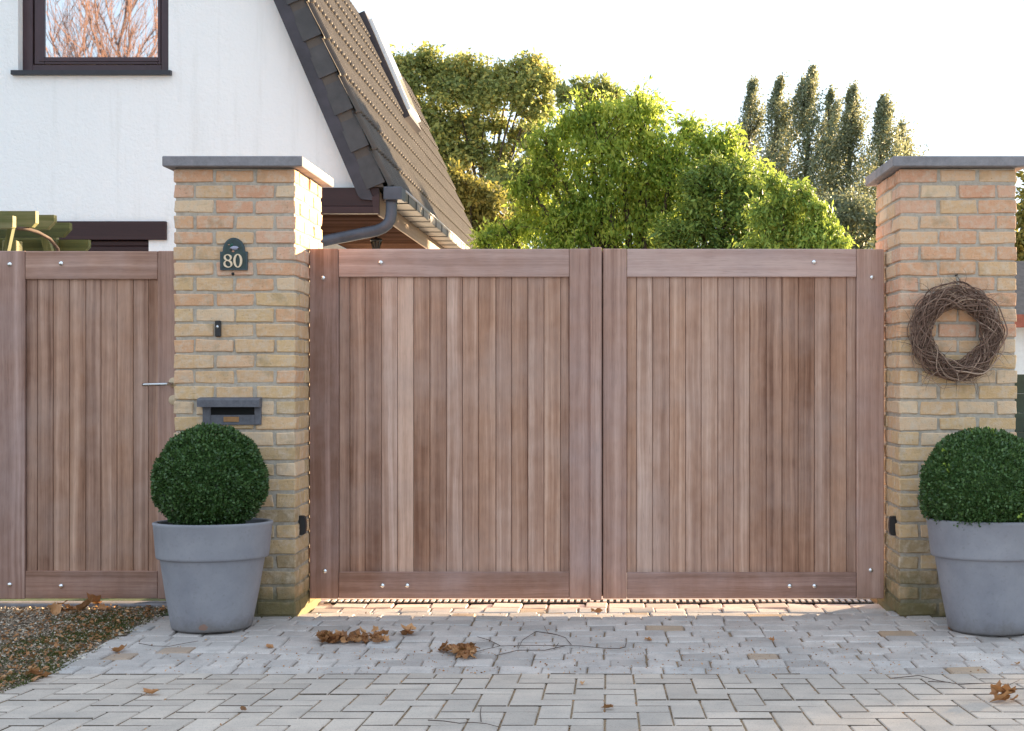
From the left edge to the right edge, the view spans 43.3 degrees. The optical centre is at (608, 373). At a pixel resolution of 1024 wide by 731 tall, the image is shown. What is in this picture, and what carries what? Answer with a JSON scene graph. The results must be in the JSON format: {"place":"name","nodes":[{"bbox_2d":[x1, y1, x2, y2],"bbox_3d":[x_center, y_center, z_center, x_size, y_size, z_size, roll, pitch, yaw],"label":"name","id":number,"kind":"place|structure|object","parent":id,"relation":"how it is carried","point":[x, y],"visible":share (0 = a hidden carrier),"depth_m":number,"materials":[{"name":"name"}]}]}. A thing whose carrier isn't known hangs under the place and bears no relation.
{"place":"outdoors","nodes":[
{"label":"outdoors","id":0,"kind":"place"},
{"bbox_2d":[0,211,90,250],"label":"pergola","id":1,"kind":"object","parent":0,"point":[27,231],"visible":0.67,"depth_m":8.35,"materials":[{"name":"green wood"}]},
{"bbox_2d":[0,606,167,692],"bbox_3d":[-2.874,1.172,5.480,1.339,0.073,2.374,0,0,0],"label":"gravel","id":2,"kind":"structure","parent":0,"point":[12,627],"depth_m":6.05,"materials":[{"name":"grey gravel"}]},
{"bbox_2d":[47,593,106,615],"bbox_3d":[-2.734,1.175,6.585,0.281,0.089,0.217,0,0,-28],"label":"leaf heap","id":3,"kind":"object","parent":2,"relation":"on","point":[58,607],"visible":1,"depth_m":6.53,"materials":[{"name":"brown plant"}]},
{"bbox_2d":[0,603,165,688],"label":"leaf crumbs","id":4,"kind":"object","parent":2,"relation":"on","point":[61,631],"visible":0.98,"depth_m":5.96,"materials":[{"name":"brown plant"}]},
{"bbox_2d":[0,606,167,692],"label":"moss","id":5,"kind":"object","parent":2,"relation":"on","point":[54,653],"visible":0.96,"depth_m":5.82,"materials":[{"name":"green plant"}]},
{"bbox_2d":[0,598,168,616],"bbox_3d":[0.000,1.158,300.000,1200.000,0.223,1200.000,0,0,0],"label":"ground","id":6,"kind":"structure","parent":0,"point":[101,599],"depth_m":7.23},
{"bbox_2d":[0,601,166,606],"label":"gate threshold","id":7,"kind":"object","parent":6,"relation":"on","point":[75,603],"visible":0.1,"depth_m":6.70,"materials":[{"name":"grey concrete"}]},
{"bbox_2d":[721,74,770,235],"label":"poplar tree","id":8,"kind":"object","parent":6,"relation":"on","point":[751,124],"visible":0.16,"depth_m":67.78,"materials":[{"name":"green plant"}]},
{"bbox_2d":[745,72,817,205],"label":"poplar tree","id":9,"kind":"object","parent":6,"relation":"on","point":[780,107],"visible":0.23,"depth_m":65.64,"materials":[{"name":"green plant"}]},
{"bbox_2d":[707,179,876,249],"bbox_3d":[6.316,-2.441,40.263,6.574,7.403,3.930,0,0,0],"label":"dark hedge tree","id":10,"kind":"object","parent":6,"relation":"on","point":[853,212],"visible":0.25,"depth_m":39.64,"materials":[{"name":"green plant"}]},
{"bbox_2d":[770,60,858,201],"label":"poplar tree","id":11,"kind":"object","parent":6,"relation":"on","point":[803,110],"visible":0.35,"depth_m":64.65,"materials":[{"name":"green plant"}]},
{"bbox_2d":[812,84,858,198],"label":"poplar tree","id":12,"kind":"object","parent":6,"relation":"on","point":[830,97],"visible":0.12,"depth_m":69.83,"materials":[{"name":"green plant"}]},
{"bbox_2d":[815,79,877,243],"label":"poplar tree","id":13,"kind":"object","parent":6,"relation":"on","point":[853,132],"visible":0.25,"depth_m":65.56,"materials":[{"name":"green plant"}]},
{"bbox_2d":[840,89,930,248],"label":"poplar tree","id":14,"kind":"object","parent":6,"relation":"on","point":[884,136],"visible":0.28,"depth_m":63.65,"materials":[{"name":"green plant"}]},
{"bbox_2d":[870,116,920,241],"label":"poplar tree","id":15,"kind":"object","parent":6,"relation":"on","point":[903,124],"visible":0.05,"depth_m":68.84,"materials":[{"name":"green plant"}]},
{"bbox_2d":[0,0,477,250],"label":"white house","id":16,"kind":"structure","parent":0,"point":[106,106],"depth_m":11.85,"materials":[{"name":"paint"}]},
{"bbox_2d":[23,0,167,69],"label":"window","id":17,"kind":"structure","parent":16,"relation":"in","point":[58,34],"depth_m":11.97,"materials":[{"name":"clear glass"}]},
{"bbox_2d":[370,236,381,248],"bbox_3d":[-2.458,-1.357,13.600,0.122,0.200,0.122,0,0,22],"label":"hanging lantern","id":18,"kind":"object","parent":16,"relation":"hanging from","point":[376,241],"visible":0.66,"depth_m":13.56,"materials":[{"name":"black metal"}]},
{"bbox_2d":[359,11,420,132],"bbox_3d":[-2.965,-4.050,17.384,0.730,1.438,1.050,0,0,0],"label":"roof window","id":19,"kind":"structure","parent":16,"relation":"in","point":[377,39],"depth_m":16.95,"materials":[{"name":"white"}]},
{"bbox_2d":[389,40,565,204],"bbox_3d":[-3.102,-3.019,27.908,4.405,8.561,1.826,0,0,0],"label":"broadleaf tree","id":20,"kind":"object","parent":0,"point":[456,82],"visible":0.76,"depth_m":27.76,"materials":[{"name":"green plant"}]},
{"bbox_2d":[446,157,528,247],"bbox_3d":[-2.355,-1.372,23.961,2.087,5.264,1.671,0,0,0],"label":"autumn bush","id":21,"kind":"object","parent":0,"point":[472,192],"visible":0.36,"depth_m":23.75,"materials":[{"name":"green plant"}]},
{"bbox_2d":[0,673,1023,730],"bbox_3d":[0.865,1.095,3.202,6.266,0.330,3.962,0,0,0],"label":"driveway","id":22,"kind":"structure","parent":0,"point":[120,703],"depth_m":4.55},
{"bbox_2d":[24,665,52,681],"bbox_3d":[-2.241,1.183,5.053,0.104,0.066,0.143,0,0,-27],"label":"leaf heap","id":23,"kind":"object","parent":22,"relation":"on","point":[36,672],"visible":0.98,"depth_m":5.06,"materials":[{"name":"brown plant"}]},
{"bbox_2d":[142,688,158,693],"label":"fallen leaf","id":24,"kind":"object","parent":22,"relation":"on","point":[150,691],"visible":1,"depth_m":4.72,"materials":[{"name":"brown plant"}]},
{"bbox_2d":[428,709,498,726],"bbox_3d":[-0.411,1.136,4.264,0.271,0.025,0.269,0,0,25],"label":"fallen twig","id":25,"kind":"object","parent":22,"relation":"on","point":[465,722],"visible":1,"depth_m":4.16,"materials":[{"name":"wood"}]},
{"bbox_2d":[602,704,613,707],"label":"fallen leaf","id":26,"kind":"object","parent":22,"relation":"on","point":[607,706],"visible":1,"depth_m":4.42,"materials":[{"name":"brown plant"}]},
{"bbox_2d":[892,675,1018,684],"bbox_3d":[1.342,1.187,4.966,0.480,0.018,0.171,0,0,16],"label":"fallen twig","id":27,"kind":"object","parent":22,"relation":"on","point":[947,682],"visible":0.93,"depth_m":4.93,"materials":[{"name":"brown wood"}]},
{"bbox_2d":[989,680,1018,701],"bbox_3d":[1.413,1.139,4.586,0.102,0.070,0.133,0,0,18],"label":"leaf heap","id":28,"kind":"object","parent":22,"relation":"on","point":[1006,690],"visible":1,"depth_m":4.59,"materials":[{"name":"brown plant"}]},
{"bbox_2d":[53,596,1023,673],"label":"cobble apron","id":29,"kind":"object","parent":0,"point":[876,622],"visible":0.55,"depth_m":5.77,"materials":[{"name":"grey stone"}]},
{"bbox_2d":[111,643,126,651],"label":"fallen leaf","id":30,"kind":"object","parent":29,"relation":"on","point":[119,648],"visible":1,"depth_m":5.58,"materials":[{"name":"brown plant"}]},
{"bbox_2d":[139,641,196,646],"bbox_3d":[-1.961,1.202,5.706,0.256,0.003,0.096,0,0,-11],"label":"fallen twig","id":31,"kind":"object","parent":29,"relation":"on","point":[168,646],"visible":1,"depth_m":5.70,"materials":[{"name":"wood"}]},
{"bbox_2d":[152,518,272,632],"bbox_3d":[-1.892,0.956,6.153,0.556,0.525,0.556,0,0,0],"label":"flower pot","id":32,"kind":"object","parent":29,"relation":"on","point":[211,576],"visible":0.94,"depth_m":5.95,"materials":[{"name":"concrete"}]},
{"bbox_2d":[149,422,269,524],"bbox_3d":[-1.895,0.496,6.121,0.549,0.540,0.593,0,0,0],"label":"box shrub","id":33,"kind":"object","parent":32,"relation":"on","point":[213,473],"visible":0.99,"depth_m":5.96,"materials":[{"name":"green plant"}]},
{"bbox_2d":[162,156,332,617],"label":"brick pillar","id":34,"kind":"structure","parent":29,"relation":"on","point":[266,210],"depth_m":6.40,"materials":[{"name":"beige brick"}]},
{"bbox_2d":[0,251,175,598],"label":"garden gate","id":35,"kind":"structure","parent":34,"relation":"attached to","point":[87,396],"depth_m":6.71,"materials":[{"name":"brown wood"}]},
{"bbox_2d":[215,321,220,336],"bbox_3d":[-1.941,-0.225,6.388,0.028,0.081,0.025,0,0,0],"label":"doorbell","id":36,"kind":"object","parent":34,"relation":"attached to","point":[217,328],"visible":1,"depth_m":6.38,"materials":[{"name":"black plastic"}]},
{"bbox_2d":[197,397,261,424],"bbox_3d":[-1.879,0.185,6.377,0.309,0.137,0.060,0,0,0],"label":"letterbox","id":37,"kind":"object","parent":34,"relation":"attached to","point":[234,410],"visible":0.9,"depth_m":6.38,"materials":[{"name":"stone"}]},
{"bbox_2d":[220,238,247,269],"bbox_3d":[-1.862,-0.597,6.388,0.136,0.161,0.022,0,0,0],"label":"number plaque","id":38,"kind":"object","parent":34,"relation":"attached to","point":[233,254],"visible":1,"depth_m":6.38,"materials":[{"name":"green"}]},
{"bbox_2d":[298,515,306,534],"bbox_3d":[-1.546,0.766,6.500,0.035,0.098,0.032,0,0,0],"label":"gate sensor","id":39,"kind":"object","parent":34,"relation":"attached to","point":[302,521],"visible":1,"depth_m":6.48,"materials":[{"name":"black plastic"}]},
{"bbox_2d":[310,247,602,599],"bbox_3d":[-0.776,0.259,6.715,1.561,1.832,0.110,0,0,0],"label":"gate leaf","id":40,"kind":"object","parent":34,"relation":"attached to","point":[456,423],"visible":1,"depth_m":6.71,"materials":[{"name":"brown wood"}]},
{"bbox_2d":[315,625,389,643],"bbox_3d":[-1.159,1.191,5.820,0.328,0.073,0.252,0,0,-18],"label":"leaf heap","id":41,"kind":"object","parent":29,"relation":"on","point":[329,636],"visible":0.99,"depth_m":5.79,"materials":[{"name":"brown plant"}]},
{"bbox_2d":[400,623,415,634],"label":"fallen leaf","id":42,"kind":"object","parent":29,"relation":"on","point":[407,629],"visible":1,"depth_m":5.93,"materials":[{"name":"brown plant"}]},
{"bbox_2d":[438,639,478,658],"bbox_3d":[-0.636,1.186,5.566,0.161,0.067,0.300,0,0,-39],"label":"leaf heap","id":43,"kind":"object","parent":29,"relation":"on","point":[464,651],"visible":1,"depth_m":5.51,"materials":[{"name":"brown plant"}]},
{"bbox_2d":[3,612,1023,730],"bbox_3d":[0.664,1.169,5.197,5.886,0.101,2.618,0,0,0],"label":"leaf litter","id":44,"kind":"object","parent":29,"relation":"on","point":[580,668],"visible":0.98,"depth_m":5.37,"materials":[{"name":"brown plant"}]},
{"bbox_2d":[476,626,625,655],"bbox_3d":[-0.310,1.201,5.702,0.638,0.005,0.600,0,0,44],"label":"fallen twig","id":45,"kind":"object","parent":29,"relation":"on","point":[543,645],"visible":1,"depth_m":5.67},
{"bbox_2d":[591,608,602,612],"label":"fallen leaf","id":46,"kind":"object","parent":29,"relation":"on","point":[598,610],"visible":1,"depth_m":6.50,"materials":[{"name":"brown plant"}]},
{"bbox_2d":[324,598,873,604],"bbox_3d":[-0.050,1.262,7.003,2.980,0.056,0.115,0,0,0],"label":"drain grate","id":47,"kind":"object","parent":29,"relation":"in","point":[549,601],"visible":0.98,"depth_m":6.99,"materials":[{"name":"black metal"}]},
{"bbox_2d":[865,156,1023,617],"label":"brick pillar","id":48,"kind":"structure","parent":29,"relation":"on","point":[947,216],"depth_m":6.40,"materials":[{"name":"beige brick"}]},
{"bbox_2d":[603,249,883,598],"bbox_3d":[0.705,0.259,6.715,1.466,1.824,0.066,0,0,0],"label":"gate leaf","id":49,"kind":"object","parent":48,"relation":"attached to","point":[743,423],"visible":1,"depth_m":6.71,"materials":[{"name":"brown wood"}]},
{"bbox_2d":[888,516,895,535],"bbox_3d":[1.438,0.768,6.500,0.035,0.098,0.032,0,0,0],"label":"gate sensor","id":50,"kind":"object","parent":48,"relation":"attached to","point":[891,523],"visible":1,"depth_m":6.48,"materials":[{"name":"black plastic"}]},
{"bbox_3d":[1.734,-0.491,6.395,0.010,0.011,0.031,0,0,0],"label":"wall hook","id":51,"kind":"object","parent":48,"relation":"attached to","visible":0},
{"bbox_2d":[896,270,1015,394],"bbox_3d":[1.712,-0.203,6.307,0.616,0.632,0.166,0,0,0],"label":"twig wreath","id":52,"kind":"object","parent":51,"relation":"hanging from","point":[932,307],"visible":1,"depth_m":6.32,"materials":[{"name":"brown wicker"}]},
{"bbox_2d":[926,518,1023,635],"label":"flower pot","id":53,"kind":"object","parent":29,"relation":"on","point":[980,570],"visible":0.84,"depth_m":5.88,"materials":[{"name":"concrete"}]},
{"bbox_2d":[917,426,1023,527],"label":"box shrub","id":54,"kind":"object","parent":53,"relation":"in","point":[974,475],"visible":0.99,"depth_m":5.87,"materials":[{"name":"green plant"}]},
{"bbox_2d":[1015,374,1023,438],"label":"green fence","id":55,"kind":"object","parent":29,"relation":"on","point":[1019,415],"depth_m":7.18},
{"bbox_2d":[479,69,629,243],"bbox_3d":[-1.092,-2.454,26.056,3.151,7.428,1.166,0,0,0],"label":"broadleaf tree","id":56,"kind":"object","parent":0,"point":[562,90],"visible":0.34,"depth_m":25.89,"materials":[{"name":"green plant"}]},
{"bbox_2d":[463,75,794,250],"bbox_3d":[0.220,-1.005,14.016,3.717,4.532,1.541,0,0,0],"label":"broadleaf tree","id":57,"kind":"object","parent":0,"point":[639,193],"visible":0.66,"depth_m":13.84,"materials":[{"name":"green plant"}]},
{"bbox_2d":[339,0,1023,248],"label":"sky","id":58,"kind":"structure","parent":0,"point":[955,68],"materials":[{"name":"white"}]},
{"bbox_2d":[642,147,770,248],"bbox_3d":[1.239,-0.529,13.170,1.768,3.579,1.232,0,0,17],"label":"evergreen shrub","id":59,"kind":"object","parent":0,"point":[698,224],"visible":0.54,"depth_m":13.06,"materials":[{"name":"green plant"}]},
{"bbox_2d":[727,164,859,248],"bbox_3d":[1.722,-0.314,11.535,1.269,3.148,0.808,0,0,19],"label":"green bush","id":60,"kind":"object","parent":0,"point":[783,218],"visible":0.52,"depth_m":11.43,"materials":[{"name":"green plant"}]},
{"bbox_2d":[1015,261,1023,393],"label":"garden shed","id":61,"kind":"structure","parent":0,"point":[1019,324],"depth_m":20.00,"materials":[{"name":"tile"}]},
{"bbox_2d":[1015,169,1023,260],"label":"autumn tree","id":62,"kind":"object","parent":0,"point":[1019,243],"visible":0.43,"depth_m":23.73,"materials":[{"name":"green plant"}]}
]}

